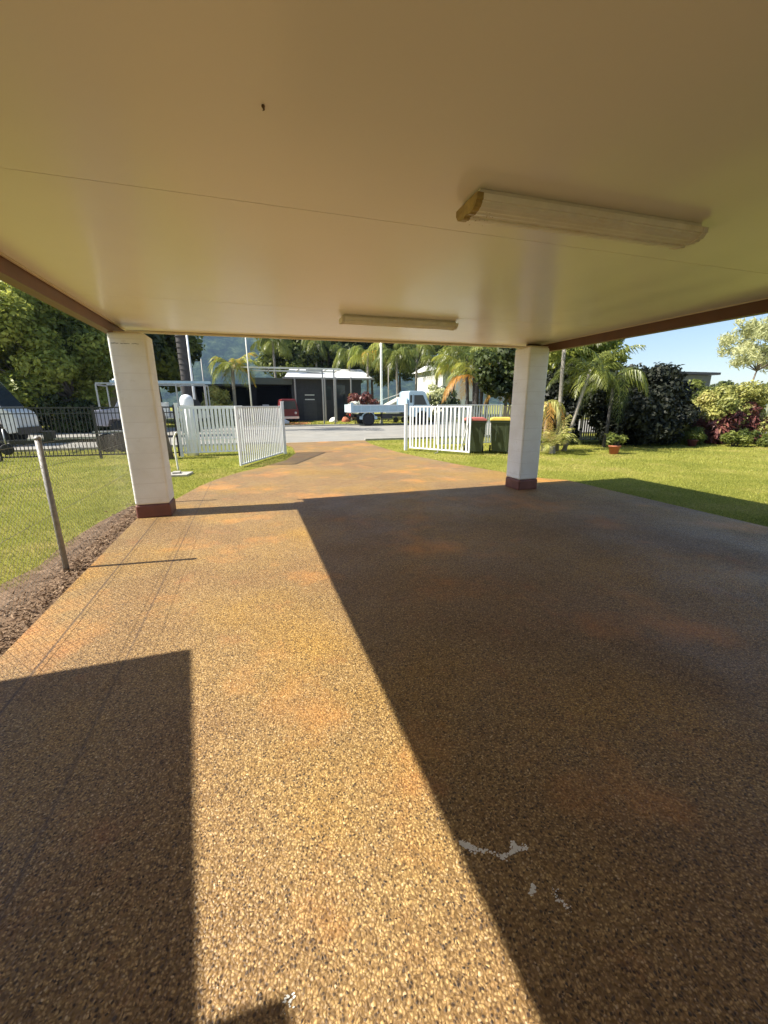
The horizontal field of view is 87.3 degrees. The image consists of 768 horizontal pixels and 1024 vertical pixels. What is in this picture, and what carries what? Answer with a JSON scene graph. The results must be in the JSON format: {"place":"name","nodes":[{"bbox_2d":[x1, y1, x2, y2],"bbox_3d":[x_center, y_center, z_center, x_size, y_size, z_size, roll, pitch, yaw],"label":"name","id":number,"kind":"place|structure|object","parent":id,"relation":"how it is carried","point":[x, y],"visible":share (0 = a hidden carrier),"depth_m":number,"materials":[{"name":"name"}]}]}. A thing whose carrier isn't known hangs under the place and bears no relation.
{"place":"outdoors","nodes":[
{"label":"outdoors","id":0,"kind":"place"},
{"bbox_2d":[0,506,136,656],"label":"soil strip","id":1,"kind":"object","parent":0,"point":[4,648],"visible":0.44,"depth_m":3.56,"materials":[{"name":"soil"}]},
{"bbox_2d":[0,428,134,623],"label":"chain wire fence","id":2,"kind":"object","parent":1,"relation":"on","point":[46,477],"visible":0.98,"depth_m":3.65,"materials":[{"name":"metal"}]},
{"bbox_2d":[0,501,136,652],"bbox_3d":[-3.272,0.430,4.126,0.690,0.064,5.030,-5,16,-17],"label":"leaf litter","id":3,"kind":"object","parent":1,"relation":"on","point":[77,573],"visible":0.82,"depth_m":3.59,"materials":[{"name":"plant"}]},
{"bbox_2d":[285,420,309,424],"bbox_3d":[-8.711,-8.640,38.660,2.845,0.106,15.801,-4,15,-14],"label":"dirt patch","id":4,"kind":"object","parent":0,"point":[296,422],"visible":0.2,"depth_m":34.36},
{"bbox_2d":[276,399,298,421],"bbox_3d":[-9.038,-9.438,37.497,1.700,2.050,4.280,-5,16,-17],"label":"red van","id":5,"kind":"object","parent":4,"relation":"on","point":[291,410],"visible":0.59,"depth_m":35.63,"materials":[{"name":"red paint"}]},
{"bbox_2d":[7,421,592,448],"bbox_3d":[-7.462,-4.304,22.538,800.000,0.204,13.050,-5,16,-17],"label":"road","id":6,"kind":"structure","parent":0,"point":[322,433],"depth_m":22.12,"materials":[{"name":"asphalt"}]},
{"bbox_2d":[0,382,42,445],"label":"utility vehicle","id":7,"kind":"object","parent":6,"relation":"on","point":[8,398],"visible":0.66,"depth_m":16.02,"materials":[{"name":"white metal"}]},
{"bbox_2d":[94,379,210,435],"bbox_3d":[-11.430,-5.182,20.146,5.035,2.771,1.843,-5,16,-17],"label":"work truck","id":8,"kind":"object","parent":6,"relation":"on","point":[180,385],"visible":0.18,"depth_m":19.43,"materials":[{"name":"grey metal"}]},
{"bbox_2d":[109,380,210,383],"bbox_3d":[-10.820,-6.340,19.661,4.357,0.120,0.450,-5,16,-17],"label":"ladder","id":9,"kind":"object","parent":8,"relation":"on","point":[205,382],"visible":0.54,"depth_m":19.72,"materials":[{"name":"metal"}]},
{"bbox_2d":[14,419,594,451],"bbox_3d":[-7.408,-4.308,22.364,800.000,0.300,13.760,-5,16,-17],"label":"kerb","id":10,"kind":"structure","parent":6,"relation":"on","point":[365,439],"depth_m":17.94,"materials":[{"name":"concrete"}]},
{"bbox_2d":[344,391,430,425],"bbox_3d":[0.339,-7.976,30.919,6.394,2.511,2.388,-5,16,-17],"label":"tipper truck","id":11,"kind":"object","parent":6,"relation":"on","point":[414,398],"visible":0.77,"depth_m":30.30,"materials":[{"name":"white metal"}]},
{"bbox_2d":[160,336,508,405],"bbox_3d":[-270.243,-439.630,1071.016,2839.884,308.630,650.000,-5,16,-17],"label":"forest hill","id":12,"kind":"structure","parent":0,"point":[227,348],"depth_m":918.28,"materials":[{"name":"plant"}]},
{"bbox_2d":[0,440,767,1023],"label":"driveway","id":13,"kind":"structure","parent":0,"point":[304,718],"depth_m":1.72,"materials":[{"name":"concrete"}]},
{"bbox_2d":[282,992,295,1007],"bbox_3d":[-0.241,1.249,1.025,0.034,0.002,0.035,-5,16,-17],"label":"paint spill","id":14,"kind":"object","parent":13,"relation":"on","point":[287,997],"visible":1,"depth_m":1.03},
{"bbox_2d":[0,0,767,517],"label":"carport","id":15,"kind":"object","parent":13,"relation":"on","point":[162,170],"visible":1,"depth_m":1.75,"materials":[{"name":"white paint"}]},
{"bbox_2d":[339,314,457,330],"bbox_3d":[0.194,-2.261,4.821,1.454,0.088,0.193,-5,16,-17],"label":"fluorescent light","id":16,"kind":"object","parent":15,"relation":"attached to","point":[394,322],"visible":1,"depth_m":4.75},
{"bbox_2d":[456,189,708,249],"bbox_3d":[1.108,-1.566,2.191,1.465,0.088,0.225,-5,16,-16],"label":"fluorescent light","id":17,"kind":"object","parent":15,"relation":"attached to","point":[490,207],"visible":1,"depth_m":2.11,"materials":[{"name":"plastic"}]},
{"bbox_2d":[459,840,528,860],"bbox_3d":[0.378,1.153,1.372,0.236,0.002,0.067,0,15,1],"label":"paint spill","id":18,"kind":"object","parent":13,"relation":"on","point":[468,845],"visible":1,"depth_m":1.38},
{"bbox_2d":[528,883,535,895],"bbox_3d":[0.466,1.183,1.259,0.021,0.002,0.040,10,18,35],"label":"paint spill","id":19,"kind":"object","parent":13,"relation":"on","point":[532,888],"visible":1,"depth_m":1.26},
{"bbox_2d":[0,405,767,590],"bbox_3d":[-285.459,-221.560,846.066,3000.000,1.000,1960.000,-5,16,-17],"label":"lawn","id":20,"kind":"structure","parent":0,"point":[604,483],"depth_m":8.62,"materials":[{"name":"plant"}]},
{"bbox_2d":[0,280,115,415],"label":"leafy tree","id":21,"kind":"object","parent":20,"relation":"on","point":[31,363],"visible":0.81,"depth_m":22.29,"materials":[{"name":"green plant"}]},
{"bbox_2d":[0,428,125,454],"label":"car trailer","id":22,"kind":"object","parent":20,"relation":"on","point":[52,439],"visible":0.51,"depth_m":13.26,"materials":[{"name":"black metal"}]},
{"bbox_2d":[31,317,113,382],"bbox_3d":[-19.518,-9.573,26.727,6.622,8.169,6.277,11,19,37],"label":"leafy tree","id":23,"kind":"object","parent":20,"relation":"on","point":[71,326],"visible":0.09,"depth_m":23.79,"materials":[{"name":"green plant"}]},
{"bbox_2d":[27,392,120,432],"bbox_3d":[-19.116,-5.859,23.595,8.465,2.539,3.001,-5,16,-17],"label":"street bush","id":24,"kind":"object","parent":20,"relation":"on","point":[55,401],"visible":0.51,"depth_m":23.34,"materials":[{"name":"green plant"}]},
{"bbox_2d":[39,385,117,420],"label":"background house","id":25,"kind":"structure","parent":20,"relation":"on","point":[113,402],"depth_m":35.14,"materials":[{"name":"white glass"}]},
{"bbox_2d":[0,405,184,461],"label":"black fence","id":26,"kind":"object","parent":20,"relation":"on","point":[92,407],"visible":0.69,"depth_m":11.56,"materials":[{"name":"metal"}]},
{"bbox_2d":[143,333,167,360],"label":"background tree","id":27,"kind":"object","parent":20,"relation":"on","point":[159,343],"visible":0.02,"depth_m":29.05,"materials":[{"name":"green plant"}]},
{"bbox_2d":[162,407,173,458],"bbox_3d":[-6.421,-2.247,11.601,0.494,1.566,0.520,-5,16,-17],"label":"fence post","id":28,"kind":"object","parent":20,"relation":"on","point":[170,453],"visible":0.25,"depth_m":11.63,"materials":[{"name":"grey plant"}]},
{"bbox_2d":[173,403,183,456],"bbox_3d":[-6.105,-2.377,11.999,0.100,1.685,0.100,-5,16,-17],"label":"hinge post","id":29,"kind":"object","parent":20,"relation":"on","point":[178,429],"visible":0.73,"depth_m":11.95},
{"bbox_2d":[178,406,244,453],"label":"white gate","id":30,"kind":"structure","parent":29,"relation":"attached to","point":[203,408],"depth_m":12.27,"materials":[{"name":"metal"}]},
{"bbox_2d":[155,334,204,392],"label":"background tree","id":31,"kind":"object","parent":20,"relation":"on","point":[167,368],"visible":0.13,"depth_m":32.81,"materials":[{"name":"green plant"}]},
{"bbox_2d":[171,471,192,476],"bbox_3d":[-4.574,-0.850,8.981,0.480,0.110,0.448,-2,15,-8],"label":"paving stone","id":32,"kind":"object","parent":20,"relation":"on","point":[179,474],"visible":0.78,"depth_m":8.88,"materials":[{"name":"concrete"}]},
{"bbox_2d":[173,432,178,469],"bbox_3d":[-4.962,-1.443,9.662,0.142,0.970,0.064,-5,16,-17],"label":"bent pipe","id":33,"kind":"object","parent":32,"relation":"on","point":[175,433],"visible":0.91,"depth_m":9.63,"materials":[{"name":"plastic"}]},
{"bbox_2d":[159,343,204,401],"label":"background tree","id":34,"kind":"object","parent":20,"relation":"on","point":[194,356],"depth_m":40.76,"materials":[{"name":"green plant"}]},
{"bbox_2d":[174,335,200,431],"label":"tall palm","id":35,"kind":"object","parent":20,"relation":"on","point":[182,352],"visible":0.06,"depth_m":22.98,"materials":[{"name":"grey plant"}]},
{"bbox_2d":[179,394,198,455],"bbox_3d":[-5.971,-2.607,12.376,0.380,1.935,0.380,-5,16,-17],"label":"gate post","id":36,"kind":"object","parent":20,"relation":"on","point":[185,400],"visible":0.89,"depth_m":12.17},
{"bbox_2d":[186,335,199,432],"bbox_3d":[-10.808,-7.495,22.659,0.180,6.142,0.171,-5,16,-17],"label":"flag pole","id":37,"kind":"object","parent":20,"relation":"on","point":[190,366],"visible":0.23,"depth_m":22.44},
{"bbox_2d":[201,384,232,425],"bbox_3d":[-12.678,-8.038,30.422,3.271,3.151,2.651,-5,16,-17],"label":"garden bush","id":38,"kind":"object","parent":20,"relation":"on","point":[215,393],"visible":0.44,"depth_m":30.01,"materials":[{"name":"green plant"}]},
{"bbox_2d":[207,352,259,425],"bbox_3d":[-11.262,-9.330,30.710,3.849,5.567,3.342,-5,16,-17],"label":"street palm","id":39,"kind":"object","parent":20,"relation":"on","point":[223,366],"visible":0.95,"depth_m":29.93,"materials":[{"name":"green plant"}]},
{"bbox_2d":[245,337,253,425],"bbox_3d":[-9.839,-9.947,29.302,0.150,7.456,0.143,-5,16,-17],"label":"flag pole","id":40,"kind":"object","parent":20,"relation":"on","point":[248,375],"visible":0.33,"depth_m":29.29,"materials":[{"name":"metal"}]},
{"bbox_2d":[234,406,282,465],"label":"white gate","id":41,"kind":"structure","parent":20,"relation":"on","point":[260,455],"depth_m":10.97,"materials":[{"name":"metal"}]},
{"bbox_2d":[250,338,292,377],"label":"street palm","id":42,"kind":"object","parent":20,"relation":"on","point":[267,341],"visible":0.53,"depth_m":41.14,"materials":[{"name":"green plant"}]},
{"bbox_2d":[280,401,286,453],"bbox_3d":[-3.157,-2.588,12.667,0.110,1.720,0.110,-5,16,-17],"label":"hinge post","id":43,"kind":"object","parent":20,"relation":"on","point":[283,427],"visible":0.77,"depth_m":12.61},
{"bbox_2d":[195,369,373,421],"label":"street house","id":44,"kind":"structure","parent":20,"relation":"on","point":[303,390],"depth_m":39.73,"materials":[{"name":"grey"}]},
{"bbox_2d":[304,399,316,420],"bbox_3d":[-7.208,-10.000,39.512,1.254,2.080,0.040,-5,16,-17],"label":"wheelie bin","id":45,"kind":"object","parent":44,"relation":"in","point":[310,410],"depth_m":39.51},
{"bbox_2d":[324,386,330,399],"bbox_3d":[-5.547,-11.712,39.625,0.693,1.319,0.030,-5,16,-17],"label":"window","id":46,"kind":"structure","parent":44,"relation":"in","point":[328,388],"depth_m":39.63,"materials":[{"name":"grey glass"}]},
{"bbox_2d":[336,385,345,416],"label":"door","id":47,"kind":"structure","parent":44,"relation":"in","point":[341,412],"depth_m":40.20,"materials":[{"name":"grey glass"}]},
{"bbox_2d":[240,366,340,423],"bbox_3d":[-7.434,-9.263,32.552,7.693,4.438,2.050,-5,16,-17],"label":"steel frame","id":48,"kind":"object","parent":20,"relation":"on","point":[322,369],"visible":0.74,"depth_m":32.19,"materials":[{"name":"metal"}]},
{"bbox_2d":[255,339,326,377],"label":"background tree","id":49,"kind":"object","parent":20,"relation":"on","point":[266,361],"visible":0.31,"depth_m":49.90,"materials":[{"name":"green plant"}]},
{"bbox_2d":[300,340,332,367],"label":"street palm","id":50,"kind":"object","parent":20,"relation":"on","point":[308,342],"visible":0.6,"depth_m":47.72,"materials":[{"name":"green plant"}]},
{"bbox_2d":[290,341,361,369],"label":"background tree","id":51,"kind":"object","parent":20,"relation":"on","point":[317,358],"visible":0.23,"depth_m":49.30,"materials":[{"name":"green plant"}]},
{"bbox_2d":[329,344,363,371],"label":"street palm","id":52,"kind":"object","parent":20,"relation":"on","point":[342,350],"visible":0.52,"depth_m":45.47,"materials":[{"name":"green plant"}]},
{"bbox_2d":[334,341,388,382],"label":"background tree","id":53,"kind":"object","parent":20,"relation":"on","point":[365,345],"visible":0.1,"depth_m":53.85,"materials":[{"name":"green plant"}]},
{"bbox_2d":[346,392,379,418],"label":"garden bush","id":54,"kind":"object","parent":20,"relation":"on","point":[366,397],"visible":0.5,"depth_m":36.34,"materials":[{"name":"red plant"}]},
{"bbox_2d":[347,343,386,404],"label":"street palm","id":55,"kind":"object","parent":20,"relation":"on","point":[359,352],"visible":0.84,"depth_m":40.39,"materials":[{"name":"green plant"}]},
{"bbox_2d":[344,341,399,413],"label":"background tree","id":56,"kind":"object","parent":20,"relation":"on","point":[376,376],"visible":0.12,"depth_m":57.42,"materials":[{"name":"green plant"}]},
{"bbox_2d":[380,343,382,422],"bbox_3d":[-0.208,-10.686,31.270,0.270,7.774,0.257,-5,16,-17],"label":"light pole","id":57,"kind":"object","parent":20,"relation":"on","point":[381,393],"visible":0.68,"depth_m":31.39,"materials":[{"name":"metal"}]},
{"bbox_2d":[378,394,403,422],"bbox_3d":[0.996,-9.155,35.302,3.162,2.530,1.520,-5,16,-17],"label":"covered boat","id":58,"kind":"object","parent":20,"relation":"on","point":[393,402],"visible":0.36,"depth_m":34.76,"materials":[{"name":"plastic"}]},
{"bbox_2d":[372,346,418,419],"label":"street palm","id":59,"kind":"object","parent":20,"relation":"on","point":[404,357],"visible":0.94,"depth_m":37.40,"materials":[{"name":"green plant"}]},
{"bbox_2d":[368,342,424,392],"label":"background tree","id":60,"kind":"object","parent":20,"relation":"on","point":[398,361],"visible":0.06,"depth_m":55.24,"materials":[{"name":"green plant"}]},
{"bbox_2d":[404,404,407,449],"bbox_3d":[0.735,-2.800,13.544,0.110,1.640,0.110,-5,16,-17],"label":"hinge post","id":61,"kind":"object","parent":20,"relation":"on","point":[405,423],"visible":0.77,"depth_m":13.48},
{"bbox_2d":[393,343,438,390],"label":"street palm","id":62,"kind":"object","parent":20,"relation":"on","point":[426,349],"visible":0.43,"depth_m":39.96,"materials":[{"name":"green plant"}]},
{"bbox_2d":[391,343,447,381],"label":"background tree","id":63,"kind":"object","parent":20,"relation":"on","point":[402,375],"visible":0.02,"depth_m":54.16,"materials":[{"name":"green plant"}]},
{"bbox_2d":[416,350,459,411],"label":"street palm","id":64,"kind":"object","parent":20,"relation":"on","point":[427,369],"visible":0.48,"depth_m":37.80,"materials":[{"name":"green plant"}]},
{"bbox_2d":[426,383,450,421],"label":"street bush","id":65,"kind":"object","parent":20,"relation":"on","point":[437,393],"visible":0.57,"depth_m":33.13,"materials":[{"name":"green plant"}]},
{"bbox_2d":[409,406,471,452],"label":"white gate","id":66,"kind":"structure","parent":20,"relation":"on","point":[412,416],"depth_m":12.67,"materials":[{"name":"metal"}]},
{"bbox_2d":[414,365,476,417],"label":"background house","id":67,"kind":"structure","parent":20,"relation":"on","point":[421,386],"depth_m":47.80,"materials":[{"name":"white paint"}]},
{"bbox_2d":[429,386,462,421],"bbox_3d":[5.078,-9.121,34.205,3.641,3.134,2.870,-5,16,-17],"label":"street bush","id":68,"kind":"object","parent":20,"relation":"on","point":[454,401],"visible":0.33,"depth_m":33.73,"materials":[{"name":"green plant"}]},
{"bbox_2d":[434,358,472,390],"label":"street palm","id":69,"kind":"object","parent":20,"relation":"on","point":[443,368],"visible":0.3,"depth_m":35.65,"materials":[{"name":"green plant"}]},
{"bbox_2d":[431,354,489,416],"bbox_3d":[4.162,-5.095,17.985,3.319,3.761,3.495,-13,20,-40],"label":"golden palm","id":70,"kind":"object","parent":20,"relation":"on","point":[453,379],"visible":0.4,"depth_m":17.93,"materials":[{"name":"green plant"}]},
{"bbox_2d":[433,345,492,358],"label":"background tree","id":71,"kind":"object","parent":20,"relation":"on","point":[440,351],"visible":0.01,"depth_m":50.62,"materials":[{"name":"green plant"}]},
{"bbox_2d":[434,345,495,404],"bbox_3d":[3.675,-5.606,18.409,2.708,4.540,2.687,-5,16,-17],"label":"dark palm","id":72,"kind":"object","parent":20,"relation":"on","point":[458,350],"visible":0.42,"depth_m":17.96,"materials":[{"name":"green plant"}]},
{"bbox_2d":[436,404,502,444],"bbox_3d":[3.190,-3.262,14.958,2.652,1.420,0.043,-4,15,-15],"label":"picket fence","id":73,"kind":"object","parent":20,"relation":"on","point":[500,410],"visible":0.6,"depth_m":14.88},
{"bbox_2d":[443,346,500,416],"bbox_3d":[4.286,-5.578,18.672,2.305,4.335,2.871,-13,20,-40],"label":"dark palm","id":74,"kind":"object","parent":20,"relation":"on","point":[461,357],"visible":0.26,"depth_m":18.39,"materials":[{"name":"green plant"}]},
{"bbox_2d":[464,417,486,451],"bbox_3d":[2.877,-2.442,12.800,0.678,1.108,0.903,2,15,10],"label":"wheelie bin","id":75,"kind":"object","parent":20,"relation":"on","point":[478,424],"visible":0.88,"depth_m":12.44,"materials":[{"name":"plastic"}]},
{"bbox_2d":[455,346,498,416],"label":"dark palm","id":76,"kind":"object","parent":20,"relation":"on","point":[481,395],"visible":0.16,"depth_m":19.16,"materials":[{"name":"green plant"}]},
{"bbox_2d":[472,347,516,411],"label":"tree","id":77,"kind":"object","parent":20,"relation":"on","point":[494,378],"visible":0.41,"depth_m":15.55,"materials":[{"name":"green plant"}]},
{"bbox_2d":[489,417,510,451],"bbox_3d":[3.687,-2.440,12.778,0.678,1.108,0.903,3,15,14],"label":"wheelie bin","id":78,"kind":"object","parent":20,"relation":"on","point":[500,428],"visible":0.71,"depth_m":12.43,"materials":[{"name":"plastic"}]},
{"bbox_2d":[503,406,578,440],"bbox_3d":[6.176,-3.455,15.779,3.453,1.380,0.043,-4,15,-15],"label":"picket fence","id":79,"kind":"object","parent":20,"relation":"on","point":[505,413],"visible":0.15,"depth_m":15.24,"materials":[{"name":"beige paint"}]},
{"bbox_2d":[540,400,566,451],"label":"yellowing palm","id":80,"kind":"object","parent":20,"relation":"on","point":[555,405],"visible":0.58,"depth_m":12.47,"materials":[{"name":"yellow plant"}]},
{"bbox_2d":[540,415,581,453],"bbox_3d":[5.233,-2.376,12.575,1.578,1.302,1.652,-5,16,-17],"label":"shrub","id":81,"kind":"object","parent":20,"relation":"on","point":[559,440],"visible":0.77,"depth_m":12.42,"materials":[{"name":"green plant"}]},
{"bbox_2d":[541,356,604,445],"bbox_3d":[6.728,-4.205,15.331,3.495,3.390,2.474,-5,16,-17],"label":"background shrub","id":82,"kind":"object","parent":20,"relation":"on","point":[569,401],"visible":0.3,"depth_m":14.70,"materials":[{"name":"green plant"}]},
{"bbox_2d":[547,342,605,450],"bbox_3d":[5.563,-3.786,12.795,2.409,3.882,2.183,5,16,19],"label":"slim palm","id":83,"kind":"object","parent":20,"relation":"on","point":[562,368],"visible":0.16,"depth_m":12.73,"materials":[{"name":"green plant"}]},
{"bbox_2d":[578,413,598,439],"bbox_3d":[10.192,-3.761,16.890,4.702,1.360,0.044,-5,15,-16],"label":"picket fence","id":84,"kind":"object","parent":20,"relation":"on","point":[582,421],"visible":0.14,"depth_m":16.41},
{"bbox_2d":[547,340,631,379],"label":"bright topped tree","id":85,"kind":"object","parent":20,"relation":"on","point":[600,348],"visible":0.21,"depth_m":15.38,"materials":[{"name":"green plant"}]},
{"bbox_2d":[545,344,645,450],"bbox_3d":[6.598,-3.546,13.008,2.583,3.333,2.703,-5,16,-17],"label":"leaning palm","id":86,"kind":"object","parent":20,"relation":"on","point":[600,371],"visible":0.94,"depth_m":12.81,"materials":[{"name":"green plant"}]},
{"bbox_2d":[593,339,624,373],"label":"background tree","id":87,"kind":"object","parent":20,"relation":"on","point":[621,340],"visible":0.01,"depth_m":47.20,"materials":[{"name":"green plant"}]},
{"bbox_2d":[575,366,650,447],"bbox_3d":[7.893,-3.599,14.105,2.333,2.832,2.371,-5,16,-17],"label":"drooping palm","id":88,"kind":"object","parent":20,"relation":"on","point":[640,377],"visible":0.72,"depth_m":13.53,"materials":[{"name":"green plant"}]},
{"bbox_2d":[608,445,620,453],"bbox_3d":[7.082,-1.920,12.386,0.357,0.270,0.357,-5,16,-17],"label":"plant pot","id":89,"kind":"object","parent":20,"relation":"on","point":[613,449],"visible":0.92,"depth_m":12.28,"materials":[{"name":"ceramic"}]},
{"bbox_2d":[604,432,627,445],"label":"potted plant","id":90,"kind":"object","parent":89,"relation":"in","point":[612,439],"visible":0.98,"depth_m":12.26,"materials":[{"name":"green plant"}]},
{"bbox_2d":[583,361,705,445],"bbox_3d":[9.441,-3.717,14.965,4.340,3.532,3.606,-5,16,-17],"label":"round shrub","id":91,"kind":"object","parent":20,"relation":"on","point":[658,420],"visible":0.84,"depth_m":14.13,"materials":[{"name":"green plant"}]},
{"bbox_2d":[580,371,720,417],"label":"background house","id":92,"kind":"structure","parent":20,"relation":"on","point":[705,377],"depth_m":39.45,"materials":[{"name":"grey metal"}]},
{"bbox_2d":[675,426,707,444],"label":"border plant","id":93,"kind":"object","parent":20,"relation":"on","point":[699,442],"visible":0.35,"depth_m":14.76,"materials":[{"name":"green plant"}]},
{"bbox_2d":[687,439,698,446],"bbox_3d":[11.046,-2.474,14.427,0.336,0.250,0.336,-5,16,-17],"label":"plant pot","id":94,"kind":"object","parent":20,"relation":"on","point":[692,443],"visible":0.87,"depth_m":14.34,"materials":[{"name":"ceramic"}]},
{"bbox_2d":[684,427,704,439],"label":"potted plant","id":95,"kind":"object","parent":94,"relation":"in","point":[692,434],"visible":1,"depth_m":14.25,"materials":[{"name":"green plant"}]},
{"bbox_2d":[687,409,711,442],"bbox_3d":[12.557,-3.441,15.687,1.763,1.582,1.204,-5,16,-17],"label":"cordyline","id":96,"kind":"object","parent":20,"relation":"on","point":[700,422],"visible":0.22,"depth_m":15.28,"materials":[{"name":"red plant"}]},
{"bbox_2d":[687,379,725,393],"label":"background tree","id":97,"kind":"object","parent":20,"relation":"on","point":[699,384],"visible":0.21,"depth_m":31.13,"materials":[{"name":"green plant"}]},
{"bbox_2d":[690,390,729,432],"bbox_3d":[12.615,-3.799,15.946,1.679,2.136,2.050,13,20,41],"label":"hedge shrub","id":98,"kind":"object","parent":20,"relation":"on","point":[706,394],"visible":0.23,"depth_m":15.21,"materials":[{"name":"green plant"}]},
{"bbox_2d":[692,382,756,443],"bbox_3d":[13.067,-3.794,15.548,2.519,2.344,1.912,-5,16,-17],"label":"hedge shrub","id":99,"kind":"object","parent":20,"relation":"on","point":[728,398],"visible":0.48,"depth_m":14.94,"materials":[{"name":"green plant"}]},
{"bbox_2d":[702,406,747,443],"bbox_3d":[12.810,-3.252,15.148,1.647,1.484,1.248,7,16,24],"label":"cordyline","id":100,"kind":"object","parent":20,"relation":"on","point":[726,423],"visible":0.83,"depth_m":14.93,"materials":[{"name":"red plant"}]},
{"bbox_2d":[709,380,744,388],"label":"background tree","id":101,"kind":"object","parent":20,"relation":"on","point":[723,382],"visible":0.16,"depth_m":73.91,"materials":[{"name":"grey plant"}]},
{"bbox_2d":[719,427,753,446],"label":"border plant","id":102,"kind":"object","parent":20,"relation":"on","point":[743,438],"visible":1,"depth_m":14.11,"materials":[{"name":"green plant"}]},
{"bbox_2d":[714,315,767,393],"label":"feathery tree","id":103,"kind":"object","parent":20,"relation":"on","point":[754,328],"visible":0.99,"depth_m":25.66,"materials":[{"name":"green plant"}]},
{"bbox_2d":[721,379,767,432],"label":"hedge shrub","id":104,"kind":"object","parent":20,"relation":"on","point":[758,394],"visible":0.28,"depth_m":14.95,"materials":[{"name":"green plant"}]},
{"bbox_2d":[740,401,767,443],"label":"cordyline","id":105,"kind":"object","parent":20,"relation":"on","point":[752,419],"visible":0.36,"depth_m":15.04,"materials":[{"name":"red plant"}]},
{"bbox_2d":[750,430,767,446],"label":"border plant","id":106,"kind":"object","parent":20,"relation":"on","point":[762,441],"visible":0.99,"depth_m":14.16,"materials":[{"name":"green plant"}]},
{"bbox_2d":[9,286,767,386],"label":"sky","id":107,"kind":"structure","parent":0,"point":[693,347],"materials":[{"name":"blue"}]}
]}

